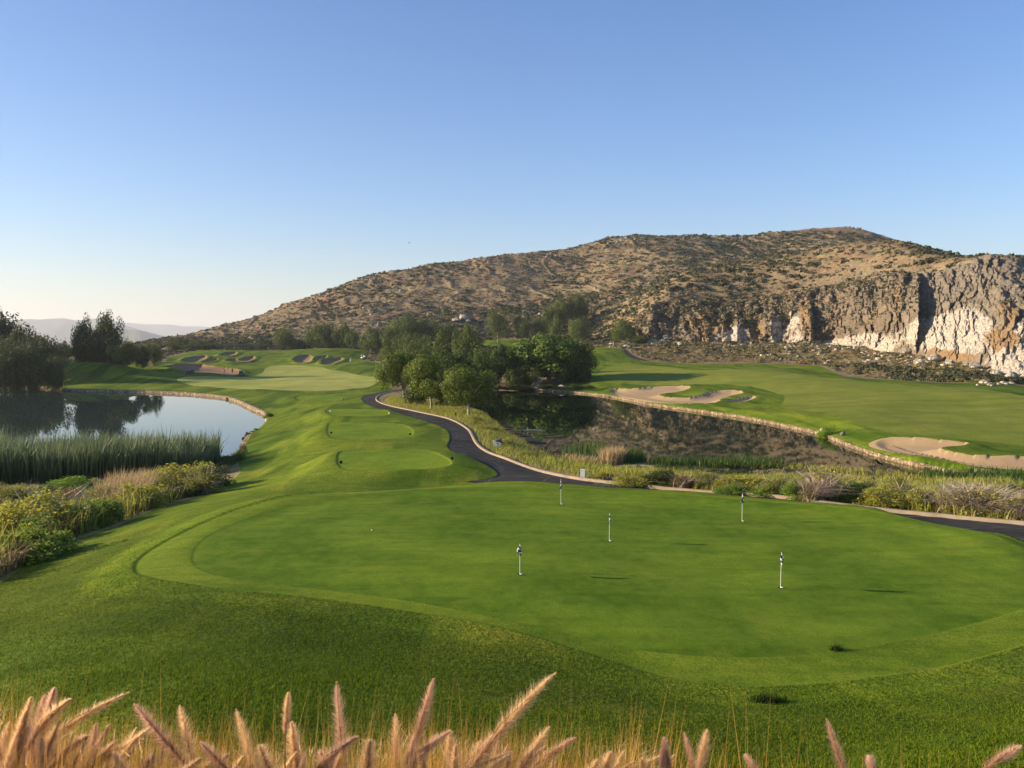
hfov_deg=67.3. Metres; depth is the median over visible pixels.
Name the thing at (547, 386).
shrub
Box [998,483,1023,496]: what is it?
shrub
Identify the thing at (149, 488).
shrub
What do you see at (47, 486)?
shrub
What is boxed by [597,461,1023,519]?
bank growth
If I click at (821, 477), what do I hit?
shrub
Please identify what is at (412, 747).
grass plume
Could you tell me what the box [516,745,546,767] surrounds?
grass plume
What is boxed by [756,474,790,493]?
shrub
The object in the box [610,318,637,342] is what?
tree
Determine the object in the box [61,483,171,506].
shrub
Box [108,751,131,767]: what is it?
grass plume
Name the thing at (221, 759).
grass plume
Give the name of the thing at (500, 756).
grass plume
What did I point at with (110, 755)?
grass plume
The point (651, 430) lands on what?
lake water
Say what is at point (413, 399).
tree
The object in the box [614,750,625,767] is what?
grass plume
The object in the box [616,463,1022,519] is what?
bank growth
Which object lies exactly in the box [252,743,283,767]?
grass plume
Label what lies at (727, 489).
shrub
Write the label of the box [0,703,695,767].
grass fluff
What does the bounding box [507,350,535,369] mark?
tree
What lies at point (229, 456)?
shrub
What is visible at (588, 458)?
dry reeds
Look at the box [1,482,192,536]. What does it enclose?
shrub
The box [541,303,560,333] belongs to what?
tree
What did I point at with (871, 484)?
shrub
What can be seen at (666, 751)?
grass plume
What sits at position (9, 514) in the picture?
shrub
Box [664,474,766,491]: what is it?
shrub
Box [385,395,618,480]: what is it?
verge grass
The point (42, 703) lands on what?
grass plume
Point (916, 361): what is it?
boulder
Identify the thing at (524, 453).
shrub
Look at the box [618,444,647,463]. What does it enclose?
reeds
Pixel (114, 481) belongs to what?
tan grass
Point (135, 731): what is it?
grass plume
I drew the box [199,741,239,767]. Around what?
grass plume
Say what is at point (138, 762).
golden grass
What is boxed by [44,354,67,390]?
tree
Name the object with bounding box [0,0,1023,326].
sky
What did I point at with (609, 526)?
practice flag
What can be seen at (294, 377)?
fairway
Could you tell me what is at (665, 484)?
shrub
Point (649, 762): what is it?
grass plume
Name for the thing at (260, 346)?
tree
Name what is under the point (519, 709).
grass plume
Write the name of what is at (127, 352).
tree
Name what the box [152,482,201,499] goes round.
shrub
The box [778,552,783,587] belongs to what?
practice flag
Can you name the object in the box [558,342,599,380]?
tree
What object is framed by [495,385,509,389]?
shrub
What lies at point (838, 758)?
grass plume
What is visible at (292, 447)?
grass ground
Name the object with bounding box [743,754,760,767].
grass plume
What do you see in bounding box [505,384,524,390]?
shrub
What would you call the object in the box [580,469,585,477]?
utility box
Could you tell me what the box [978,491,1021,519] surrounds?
shrub
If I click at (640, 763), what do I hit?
grass plume
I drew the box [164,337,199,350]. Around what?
tree
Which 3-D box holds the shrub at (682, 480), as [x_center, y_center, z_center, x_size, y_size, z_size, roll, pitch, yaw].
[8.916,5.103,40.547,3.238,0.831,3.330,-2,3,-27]
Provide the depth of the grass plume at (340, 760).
1.58 m
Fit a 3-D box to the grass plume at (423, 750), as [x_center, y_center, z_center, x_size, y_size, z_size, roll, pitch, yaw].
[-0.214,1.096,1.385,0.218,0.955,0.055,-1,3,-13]
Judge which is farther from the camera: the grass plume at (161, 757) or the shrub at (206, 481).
the shrub at (206, 481)
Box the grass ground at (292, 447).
[0,339,1023,767]
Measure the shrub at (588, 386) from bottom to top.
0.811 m
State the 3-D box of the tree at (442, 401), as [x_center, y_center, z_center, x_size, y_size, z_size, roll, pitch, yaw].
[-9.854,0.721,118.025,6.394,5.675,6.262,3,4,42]
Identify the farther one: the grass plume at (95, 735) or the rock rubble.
the rock rubble
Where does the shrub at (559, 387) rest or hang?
on the grass ground at (292, 447)
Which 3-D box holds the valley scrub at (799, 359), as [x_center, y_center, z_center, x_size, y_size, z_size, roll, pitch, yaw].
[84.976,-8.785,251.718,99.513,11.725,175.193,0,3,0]
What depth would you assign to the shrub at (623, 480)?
41.02 m
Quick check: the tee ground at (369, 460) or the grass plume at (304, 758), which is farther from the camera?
the tee ground at (369, 460)
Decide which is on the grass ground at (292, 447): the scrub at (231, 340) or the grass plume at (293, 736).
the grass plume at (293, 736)
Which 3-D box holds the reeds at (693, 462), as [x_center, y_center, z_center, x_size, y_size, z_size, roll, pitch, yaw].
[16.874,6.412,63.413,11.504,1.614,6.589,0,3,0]
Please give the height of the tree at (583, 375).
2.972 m
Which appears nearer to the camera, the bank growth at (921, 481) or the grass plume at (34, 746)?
the grass plume at (34, 746)
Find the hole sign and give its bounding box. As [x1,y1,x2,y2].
[493,438,502,446]
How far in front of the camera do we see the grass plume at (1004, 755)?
1.48 m
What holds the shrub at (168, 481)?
on the hillside
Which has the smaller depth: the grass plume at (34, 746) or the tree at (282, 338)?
the grass plume at (34, 746)
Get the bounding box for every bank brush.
[0,483,214,575]
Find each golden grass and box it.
[0,654,1023,767]
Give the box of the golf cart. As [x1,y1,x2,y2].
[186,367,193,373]
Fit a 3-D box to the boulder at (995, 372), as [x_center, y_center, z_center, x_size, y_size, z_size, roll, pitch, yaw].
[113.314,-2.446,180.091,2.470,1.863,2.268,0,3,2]
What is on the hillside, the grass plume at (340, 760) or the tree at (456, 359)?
the tree at (456, 359)
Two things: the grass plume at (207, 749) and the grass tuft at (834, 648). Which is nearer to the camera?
the grass plume at (207, 749)
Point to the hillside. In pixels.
(818, 271)
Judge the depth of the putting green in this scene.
19.54 m
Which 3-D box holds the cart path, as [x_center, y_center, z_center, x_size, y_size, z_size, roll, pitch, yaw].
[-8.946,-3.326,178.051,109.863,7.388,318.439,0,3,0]
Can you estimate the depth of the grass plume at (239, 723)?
1.75 m
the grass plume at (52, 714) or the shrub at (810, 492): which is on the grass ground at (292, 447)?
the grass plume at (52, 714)
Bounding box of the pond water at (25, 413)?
[0,387,264,455]
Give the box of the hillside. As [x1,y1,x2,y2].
[0,227,1023,582]
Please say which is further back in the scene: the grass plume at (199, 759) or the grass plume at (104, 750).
the grass plume at (104, 750)
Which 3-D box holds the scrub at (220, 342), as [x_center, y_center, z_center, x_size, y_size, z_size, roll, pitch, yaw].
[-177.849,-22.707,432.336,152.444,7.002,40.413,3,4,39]
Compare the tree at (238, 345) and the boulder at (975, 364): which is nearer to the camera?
the boulder at (975, 364)
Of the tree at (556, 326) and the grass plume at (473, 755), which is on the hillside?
the tree at (556, 326)
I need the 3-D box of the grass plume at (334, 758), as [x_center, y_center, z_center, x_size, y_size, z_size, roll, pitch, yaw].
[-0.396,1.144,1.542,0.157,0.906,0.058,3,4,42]
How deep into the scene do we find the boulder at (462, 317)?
435.57 m
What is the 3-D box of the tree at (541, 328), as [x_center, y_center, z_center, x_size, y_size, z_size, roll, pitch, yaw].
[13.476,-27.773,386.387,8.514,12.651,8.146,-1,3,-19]
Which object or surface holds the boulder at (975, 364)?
on the hillside
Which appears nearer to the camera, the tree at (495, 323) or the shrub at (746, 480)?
the shrub at (746, 480)
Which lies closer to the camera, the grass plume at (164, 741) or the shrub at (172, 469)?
the grass plume at (164, 741)
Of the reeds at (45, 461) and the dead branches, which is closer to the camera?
the dead branches
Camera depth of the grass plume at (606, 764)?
1.48 m
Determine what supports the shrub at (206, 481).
on the hillside
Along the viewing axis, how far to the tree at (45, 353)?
194.69 m
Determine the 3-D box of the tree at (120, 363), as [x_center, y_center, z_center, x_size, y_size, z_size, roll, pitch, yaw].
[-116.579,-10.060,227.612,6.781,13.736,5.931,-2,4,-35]
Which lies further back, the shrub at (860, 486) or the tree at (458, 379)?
the tree at (458, 379)
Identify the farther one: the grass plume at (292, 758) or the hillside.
the hillside
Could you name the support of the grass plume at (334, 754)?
on the grass ground at (292, 447)
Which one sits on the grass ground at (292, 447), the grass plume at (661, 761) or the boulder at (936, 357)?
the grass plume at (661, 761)
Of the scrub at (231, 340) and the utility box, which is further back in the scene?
the scrub at (231, 340)
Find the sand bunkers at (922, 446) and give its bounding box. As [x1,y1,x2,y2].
[609,385,1023,469]
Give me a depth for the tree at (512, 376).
177.18 m
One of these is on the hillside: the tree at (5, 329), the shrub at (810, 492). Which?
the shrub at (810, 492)
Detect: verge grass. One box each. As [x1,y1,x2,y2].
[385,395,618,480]
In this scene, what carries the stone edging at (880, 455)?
on the grass ground at (292, 447)
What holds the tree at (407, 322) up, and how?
on the hillside
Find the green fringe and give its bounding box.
[133,482,1023,686]
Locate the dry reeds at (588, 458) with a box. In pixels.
[560,452,602,465]
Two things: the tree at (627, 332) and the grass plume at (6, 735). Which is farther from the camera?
the tree at (627, 332)
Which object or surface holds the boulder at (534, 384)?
on the hillside
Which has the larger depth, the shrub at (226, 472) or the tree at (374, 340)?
the tree at (374, 340)
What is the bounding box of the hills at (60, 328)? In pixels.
[6,318,141,346]
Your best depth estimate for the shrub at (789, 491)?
35.47 m
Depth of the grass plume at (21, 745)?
1.39 m
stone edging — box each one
[21,386,270,421]
[500,389,969,473]
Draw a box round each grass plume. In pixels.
[0,721,13,760]
[0,728,5,767]
[0,733,19,767]
[2,725,35,767]
[4,712,28,758]
[10,696,35,767]
[22,696,72,767]
[25,717,44,767]
[26,737,52,767]
[33,693,46,727]
[33,719,66,765]
[33,732,69,767]
[35,687,60,737]
[37,692,128,749]
[49,733,88,767]
[64,737,88,767]
[81,724,110,767]
[83,740,115,767]
[85,724,105,755]
[87,738,144,767]
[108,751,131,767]
[111,728,150,767]
[123,748,134,764]
[126,728,136,756]
[133,704,191,766]
[138,751,159,767]
[155,734,166,767]
[169,705,206,767]
[181,757,202,767]
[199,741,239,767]
[208,751,229,767]
[231,755,244,767]
[232,709,260,767]
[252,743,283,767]
[278,751,297,767]
[280,692,291,767]
[282,721,308,767]
[300,752,309,767]
[312,736,358,767]
[315,748,324,767]
[319,745,337,767]
[328,681,351,767]
[333,743,347,767]
[354,737,380,767]
[386,713,406,767]
[401,730,450,767]
[401,733,417,767]
[402,678,436,761]
[419,757,429,767]
[439,728,458,767]
[448,743,464,767]
[461,750,511,767]
[463,733,493,767]
[464,672,556,767]
[467,741,482,766]
[480,733,493,767]
[486,754,509,767]
[490,743,500,765]
[498,744,508,767]
[504,751,516,767]
[508,725,549,767]
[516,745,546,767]
[530,737,575,767]
[587,759,598,767]
[598,750,617,767]
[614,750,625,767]
[630,754,661,767]
[635,756,648,767]
[656,747,670,767]
[659,737,673,767]
[683,732,698,767]
[693,729,715,767]
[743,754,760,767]
[825,719,850,767]
[863,754,877,767]
[983,744,1022,767]
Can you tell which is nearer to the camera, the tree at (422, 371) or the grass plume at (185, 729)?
the grass plume at (185, 729)
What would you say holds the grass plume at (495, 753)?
on the grass ground at (292, 447)
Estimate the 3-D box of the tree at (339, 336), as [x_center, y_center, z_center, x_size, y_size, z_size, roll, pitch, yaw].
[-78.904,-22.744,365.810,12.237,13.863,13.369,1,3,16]
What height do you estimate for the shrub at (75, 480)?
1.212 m
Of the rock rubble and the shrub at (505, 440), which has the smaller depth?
the shrub at (505, 440)
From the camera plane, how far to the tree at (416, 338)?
297.87 m
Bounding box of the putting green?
[192,487,1023,657]
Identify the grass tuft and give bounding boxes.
[743,690,792,704]
[828,641,844,651]
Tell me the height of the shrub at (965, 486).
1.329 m
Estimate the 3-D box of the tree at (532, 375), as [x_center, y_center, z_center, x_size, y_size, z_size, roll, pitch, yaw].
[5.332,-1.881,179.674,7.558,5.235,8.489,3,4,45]
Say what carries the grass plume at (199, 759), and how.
on the grass ground at (292, 447)
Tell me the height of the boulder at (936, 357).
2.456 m
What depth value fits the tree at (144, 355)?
228.87 m
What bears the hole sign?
on the hillside
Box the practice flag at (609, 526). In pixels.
[608,513,610,541]
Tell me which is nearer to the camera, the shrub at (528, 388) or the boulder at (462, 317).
the shrub at (528, 388)
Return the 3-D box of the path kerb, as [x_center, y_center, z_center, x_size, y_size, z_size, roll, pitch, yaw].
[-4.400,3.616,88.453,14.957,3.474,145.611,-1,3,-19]
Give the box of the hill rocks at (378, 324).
[141,235,863,347]
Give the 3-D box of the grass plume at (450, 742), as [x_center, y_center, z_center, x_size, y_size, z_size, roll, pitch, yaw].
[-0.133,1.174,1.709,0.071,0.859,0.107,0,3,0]
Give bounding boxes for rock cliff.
[635,254,1023,375]
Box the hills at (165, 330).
[123,323,212,336]
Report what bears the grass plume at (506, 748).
on the grass ground at (292, 447)
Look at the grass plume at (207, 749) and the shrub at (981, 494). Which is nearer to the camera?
the grass plume at (207, 749)
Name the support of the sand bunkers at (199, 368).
on the grass ground at (292, 447)
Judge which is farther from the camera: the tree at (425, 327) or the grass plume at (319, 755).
the tree at (425, 327)
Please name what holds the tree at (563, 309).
on the hillside
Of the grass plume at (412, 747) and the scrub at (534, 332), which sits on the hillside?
the scrub at (534, 332)
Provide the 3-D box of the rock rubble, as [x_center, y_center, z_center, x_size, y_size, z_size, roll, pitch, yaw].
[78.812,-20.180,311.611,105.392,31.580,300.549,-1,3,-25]
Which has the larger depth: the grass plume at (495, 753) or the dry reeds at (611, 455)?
the dry reeds at (611, 455)
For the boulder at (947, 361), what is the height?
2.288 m
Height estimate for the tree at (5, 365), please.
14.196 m
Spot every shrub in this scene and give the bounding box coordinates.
[0,481,94,505]
[0,497,66,534]
[0,512,85,567]
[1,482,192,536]
[9,483,88,506]
[40,475,101,489]
[42,483,89,502]
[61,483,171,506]
[66,498,127,531]
[80,460,246,486]
[81,481,173,509]
[118,470,200,489]
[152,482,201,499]
[165,464,232,495]
[194,464,236,487]
[221,454,242,462]
[238,444,247,450]
[262,411,273,418]
[463,415,484,421]
[473,424,498,430]
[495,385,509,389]
[502,439,512,445]
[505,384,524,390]
[520,386,535,389]
[521,452,538,457]
[535,384,553,388]
[550,386,565,388]
[562,384,581,389]
[580,385,593,388]
[586,471,619,481]
[602,471,662,486]
[627,480,656,487]
[641,468,694,486]
[652,481,673,487]
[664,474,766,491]
[667,474,701,488]
[686,470,740,488]
[705,468,741,475]
[711,482,757,495]
[745,485,783,497]
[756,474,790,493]
[757,464,877,502]
[775,478,851,501]
[780,481,804,500]
[813,425,836,437]
[824,492,846,502]
[838,479,869,502]
[849,478,884,500]
[852,482,937,508]
[860,476,925,499]
[874,475,1022,516]
[884,487,938,510]
[906,478,1013,494]
[913,491,965,513]
[920,487,943,509]
[973,489,1023,520]
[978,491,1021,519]
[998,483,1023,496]
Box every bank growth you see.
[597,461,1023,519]
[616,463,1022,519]
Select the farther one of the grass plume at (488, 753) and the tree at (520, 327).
the tree at (520, 327)
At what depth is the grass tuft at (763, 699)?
11.60 m
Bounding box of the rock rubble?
[465,308,1023,385]
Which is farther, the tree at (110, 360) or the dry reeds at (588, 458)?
the tree at (110, 360)
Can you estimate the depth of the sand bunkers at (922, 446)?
74.19 m
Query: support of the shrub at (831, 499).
on the hillside
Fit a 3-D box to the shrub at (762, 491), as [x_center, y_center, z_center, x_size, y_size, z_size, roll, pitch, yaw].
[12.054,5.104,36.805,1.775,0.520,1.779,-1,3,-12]
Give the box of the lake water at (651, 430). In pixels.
[464,389,936,476]
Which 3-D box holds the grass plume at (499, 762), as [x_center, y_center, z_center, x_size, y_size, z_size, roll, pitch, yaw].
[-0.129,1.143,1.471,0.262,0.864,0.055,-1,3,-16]
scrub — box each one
[135,230,1023,360]
[151,337,361,346]
[157,338,296,348]
[466,323,602,346]
[600,340,1023,383]
[632,254,1023,340]
[851,362,1023,383]
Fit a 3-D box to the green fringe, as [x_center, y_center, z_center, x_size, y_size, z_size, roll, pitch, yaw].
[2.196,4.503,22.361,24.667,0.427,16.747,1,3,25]
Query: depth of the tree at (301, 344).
381.72 m
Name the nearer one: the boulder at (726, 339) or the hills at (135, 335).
the boulder at (726, 339)
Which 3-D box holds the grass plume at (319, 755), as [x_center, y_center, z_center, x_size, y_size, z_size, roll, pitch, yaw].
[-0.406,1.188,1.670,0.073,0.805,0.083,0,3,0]
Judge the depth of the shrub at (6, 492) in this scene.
41.88 m
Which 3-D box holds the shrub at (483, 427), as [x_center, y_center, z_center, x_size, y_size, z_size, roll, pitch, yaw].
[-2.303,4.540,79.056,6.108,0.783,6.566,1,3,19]
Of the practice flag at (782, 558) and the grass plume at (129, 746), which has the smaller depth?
the grass plume at (129, 746)
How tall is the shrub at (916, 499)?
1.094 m
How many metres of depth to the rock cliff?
261.50 m
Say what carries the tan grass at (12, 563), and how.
on the hillside
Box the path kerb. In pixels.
[375,389,1023,524]
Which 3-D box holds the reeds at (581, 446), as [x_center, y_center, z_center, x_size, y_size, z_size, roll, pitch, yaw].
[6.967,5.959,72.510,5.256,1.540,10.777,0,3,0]
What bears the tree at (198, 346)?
on the hillside
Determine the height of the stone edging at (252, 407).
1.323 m
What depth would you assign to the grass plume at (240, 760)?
1.67 m
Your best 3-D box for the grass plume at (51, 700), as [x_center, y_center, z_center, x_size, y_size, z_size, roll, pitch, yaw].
[-0.982,1.130,1.635,0.148,1.035,0.056,3,4,39]
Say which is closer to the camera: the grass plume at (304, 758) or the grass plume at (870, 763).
the grass plume at (870, 763)
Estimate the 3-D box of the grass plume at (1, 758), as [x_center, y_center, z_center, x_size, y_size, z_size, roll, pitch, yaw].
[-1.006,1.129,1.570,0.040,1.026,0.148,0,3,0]
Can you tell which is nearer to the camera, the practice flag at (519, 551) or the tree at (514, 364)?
the practice flag at (519, 551)
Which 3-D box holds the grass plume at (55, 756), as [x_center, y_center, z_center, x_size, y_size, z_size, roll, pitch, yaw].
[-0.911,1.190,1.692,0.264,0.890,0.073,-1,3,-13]
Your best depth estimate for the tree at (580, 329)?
347.49 m
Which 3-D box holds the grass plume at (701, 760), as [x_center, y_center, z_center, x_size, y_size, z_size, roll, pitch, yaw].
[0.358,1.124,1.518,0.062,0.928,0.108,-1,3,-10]
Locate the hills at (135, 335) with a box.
[118,328,166,343]
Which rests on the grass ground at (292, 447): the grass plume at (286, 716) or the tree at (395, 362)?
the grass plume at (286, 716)
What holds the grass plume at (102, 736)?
on the grass ground at (292, 447)
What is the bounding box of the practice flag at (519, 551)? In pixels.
[517,544,521,574]
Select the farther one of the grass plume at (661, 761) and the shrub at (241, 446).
the shrub at (241, 446)
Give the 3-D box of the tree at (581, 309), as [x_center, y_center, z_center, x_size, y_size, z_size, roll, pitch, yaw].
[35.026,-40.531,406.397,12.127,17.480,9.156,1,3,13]
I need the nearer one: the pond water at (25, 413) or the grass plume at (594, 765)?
the grass plume at (594, 765)
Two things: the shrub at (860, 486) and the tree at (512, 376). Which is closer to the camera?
the shrub at (860, 486)
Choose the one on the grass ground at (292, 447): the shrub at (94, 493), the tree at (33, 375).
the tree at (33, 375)
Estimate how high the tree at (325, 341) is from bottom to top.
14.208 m
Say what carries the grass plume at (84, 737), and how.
on the grass ground at (292, 447)
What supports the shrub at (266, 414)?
on the stone edging at (252, 407)
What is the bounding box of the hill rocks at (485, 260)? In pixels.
[294,226,863,303]
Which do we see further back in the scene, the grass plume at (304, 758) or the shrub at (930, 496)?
the shrub at (930, 496)
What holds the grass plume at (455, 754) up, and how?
on the grass ground at (292, 447)
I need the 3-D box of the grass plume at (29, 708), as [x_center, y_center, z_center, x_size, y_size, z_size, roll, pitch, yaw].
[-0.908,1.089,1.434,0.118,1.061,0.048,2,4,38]
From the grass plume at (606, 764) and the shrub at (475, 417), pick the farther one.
the shrub at (475, 417)
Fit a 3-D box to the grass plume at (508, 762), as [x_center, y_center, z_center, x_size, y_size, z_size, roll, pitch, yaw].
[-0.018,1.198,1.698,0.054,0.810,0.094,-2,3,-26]
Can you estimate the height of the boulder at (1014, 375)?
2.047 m
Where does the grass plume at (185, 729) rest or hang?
on the grass ground at (292, 447)
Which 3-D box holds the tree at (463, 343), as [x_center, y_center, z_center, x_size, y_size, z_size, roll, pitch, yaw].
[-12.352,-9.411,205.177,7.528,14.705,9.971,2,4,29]
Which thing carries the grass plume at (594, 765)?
on the grass ground at (292, 447)
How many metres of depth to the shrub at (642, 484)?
40.66 m
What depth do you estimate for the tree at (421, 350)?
204.01 m
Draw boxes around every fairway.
[177,365,378,390]
[598,365,1023,445]
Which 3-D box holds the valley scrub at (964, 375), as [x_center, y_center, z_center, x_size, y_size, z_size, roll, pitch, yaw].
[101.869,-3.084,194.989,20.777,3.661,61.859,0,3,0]
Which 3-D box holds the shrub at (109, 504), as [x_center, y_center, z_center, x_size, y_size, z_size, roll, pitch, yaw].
[-17.338,5.311,32.030,2.888,1.409,2.795,2,4,36]
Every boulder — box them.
[459,314,469,320]
[532,382,540,387]
[722,336,730,341]
[902,348,911,353]
[913,359,924,363]
[928,354,941,361]
[945,359,954,364]
[969,362,981,368]
[990,370,1001,374]
[1005,372,1018,378]
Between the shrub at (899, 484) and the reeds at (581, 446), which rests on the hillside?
the shrub at (899, 484)
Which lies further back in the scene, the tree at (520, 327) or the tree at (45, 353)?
the tree at (520, 327)
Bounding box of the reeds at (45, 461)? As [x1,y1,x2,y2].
[0,422,228,483]
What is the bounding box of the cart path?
[362,349,1023,540]
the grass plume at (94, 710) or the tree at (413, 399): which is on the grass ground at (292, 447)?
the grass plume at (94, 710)
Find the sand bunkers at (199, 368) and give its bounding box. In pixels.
[170,352,342,374]
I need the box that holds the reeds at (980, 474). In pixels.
[922,463,1023,483]
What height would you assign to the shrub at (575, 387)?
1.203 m
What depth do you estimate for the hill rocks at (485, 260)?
591.61 m
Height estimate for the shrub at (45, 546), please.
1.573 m
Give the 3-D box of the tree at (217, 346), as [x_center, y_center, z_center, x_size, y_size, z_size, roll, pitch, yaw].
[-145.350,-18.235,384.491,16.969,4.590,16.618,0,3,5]
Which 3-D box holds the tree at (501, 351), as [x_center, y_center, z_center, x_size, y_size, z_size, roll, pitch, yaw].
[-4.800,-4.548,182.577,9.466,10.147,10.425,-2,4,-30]
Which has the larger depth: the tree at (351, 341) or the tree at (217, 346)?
the tree at (217, 346)
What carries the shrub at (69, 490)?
on the hillside
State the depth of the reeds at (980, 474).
56.00 m
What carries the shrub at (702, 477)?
on the hillside
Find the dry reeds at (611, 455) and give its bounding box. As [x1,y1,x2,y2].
[596,443,630,464]
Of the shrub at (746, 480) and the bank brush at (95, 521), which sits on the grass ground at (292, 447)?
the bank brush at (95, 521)
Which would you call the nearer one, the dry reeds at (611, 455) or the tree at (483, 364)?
the dry reeds at (611, 455)
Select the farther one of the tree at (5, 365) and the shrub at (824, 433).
the tree at (5, 365)
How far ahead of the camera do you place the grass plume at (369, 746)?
1.39 m
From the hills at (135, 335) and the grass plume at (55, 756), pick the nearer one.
the grass plume at (55, 756)
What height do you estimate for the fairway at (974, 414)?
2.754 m
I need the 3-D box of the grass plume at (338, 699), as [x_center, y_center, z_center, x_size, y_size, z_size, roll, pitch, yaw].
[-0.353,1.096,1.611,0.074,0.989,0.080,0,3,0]
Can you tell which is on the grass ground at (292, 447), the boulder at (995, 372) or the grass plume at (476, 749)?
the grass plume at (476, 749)
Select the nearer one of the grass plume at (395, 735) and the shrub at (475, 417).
the grass plume at (395, 735)
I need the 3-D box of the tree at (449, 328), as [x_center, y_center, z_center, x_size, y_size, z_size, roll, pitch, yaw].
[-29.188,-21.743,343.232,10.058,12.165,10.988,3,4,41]
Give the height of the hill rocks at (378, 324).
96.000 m
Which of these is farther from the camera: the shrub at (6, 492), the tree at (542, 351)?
the tree at (542, 351)
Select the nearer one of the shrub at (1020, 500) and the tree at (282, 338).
the shrub at (1020, 500)
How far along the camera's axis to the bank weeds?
63.18 m
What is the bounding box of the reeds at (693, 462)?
[649,454,784,475]
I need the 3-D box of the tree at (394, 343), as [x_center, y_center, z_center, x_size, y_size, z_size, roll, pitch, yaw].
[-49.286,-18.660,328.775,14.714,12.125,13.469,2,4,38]
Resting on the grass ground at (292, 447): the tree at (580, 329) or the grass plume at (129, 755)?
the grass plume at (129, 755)
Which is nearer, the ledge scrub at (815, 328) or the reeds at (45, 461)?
the reeds at (45, 461)
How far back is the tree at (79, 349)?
220.20 m
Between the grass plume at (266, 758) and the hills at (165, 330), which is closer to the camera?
the grass plume at (266, 758)
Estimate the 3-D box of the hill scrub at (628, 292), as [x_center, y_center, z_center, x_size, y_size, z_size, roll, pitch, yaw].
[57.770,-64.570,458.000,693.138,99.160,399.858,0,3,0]
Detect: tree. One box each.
[0,311,30,343]
[0,319,44,371]
[0,336,27,392]
[6,342,49,391]
[24,333,70,384]
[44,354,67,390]
[52,343,72,356]
[69,312,94,362]
[84,333,116,363]
[85,309,124,363]
[105,340,140,366]
[112,327,128,365]
[134,343,152,368]
[145,339,163,365]
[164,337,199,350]
[181,340,212,349]
[202,343,230,348]
[223,344,256,347]
[249,344,272,349]
[272,326,297,348]
[287,339,310,348]
[303,322,338,347]
[331,322,360,347]
[344,327,358,348]
[356,325,383,351]
[373,347,423,399]
[379,326,408,351]
[383,314,422,337]
[398,332,432,352]
[401,364,428,404]
[402,341,432,357]
[402,352,456,409]
[410,317,441,340]
[426,324,458,366]
[432,349,479,391]
[433,322,459,341]
[434,392,461,404]
[439,363,499,414]
[451,321,483,361]
[467,344,510,382]
[471,348,505,390]
[484,304,510,342]
[503,366,527,384]
[507,332,585,381]
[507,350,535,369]
[510,311,537,338]
[518,365,549,384]
[532,317,547,336]
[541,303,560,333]
[545,358,576,382]
[548,313,562,336]
[550,293,576,326]
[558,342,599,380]
[567,291,588,322]
[567,317,594,341]
[577,370,593,381]
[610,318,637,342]
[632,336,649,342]
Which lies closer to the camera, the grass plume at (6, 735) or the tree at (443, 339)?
the grass plume at (6, 735)
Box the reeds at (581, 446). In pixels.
[560,436,612,460]
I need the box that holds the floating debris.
[505,426,567,451]
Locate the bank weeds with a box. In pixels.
[211,448,248,472]
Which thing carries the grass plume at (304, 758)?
on the grass ground at (292, 447)
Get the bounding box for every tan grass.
[0,533,59,575]
[87,465,165,501]
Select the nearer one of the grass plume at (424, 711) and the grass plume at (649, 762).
the grass plume at (424, 711)
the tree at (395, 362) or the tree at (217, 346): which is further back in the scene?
the tree at (217, 346)
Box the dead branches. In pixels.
[860,464,885,483]
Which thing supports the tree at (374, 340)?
on the hillside
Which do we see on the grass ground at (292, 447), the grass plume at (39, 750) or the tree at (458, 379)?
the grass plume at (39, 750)
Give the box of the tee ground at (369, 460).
[296,396,451,470]
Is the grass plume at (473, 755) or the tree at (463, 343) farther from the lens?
the tree at (463, 343)

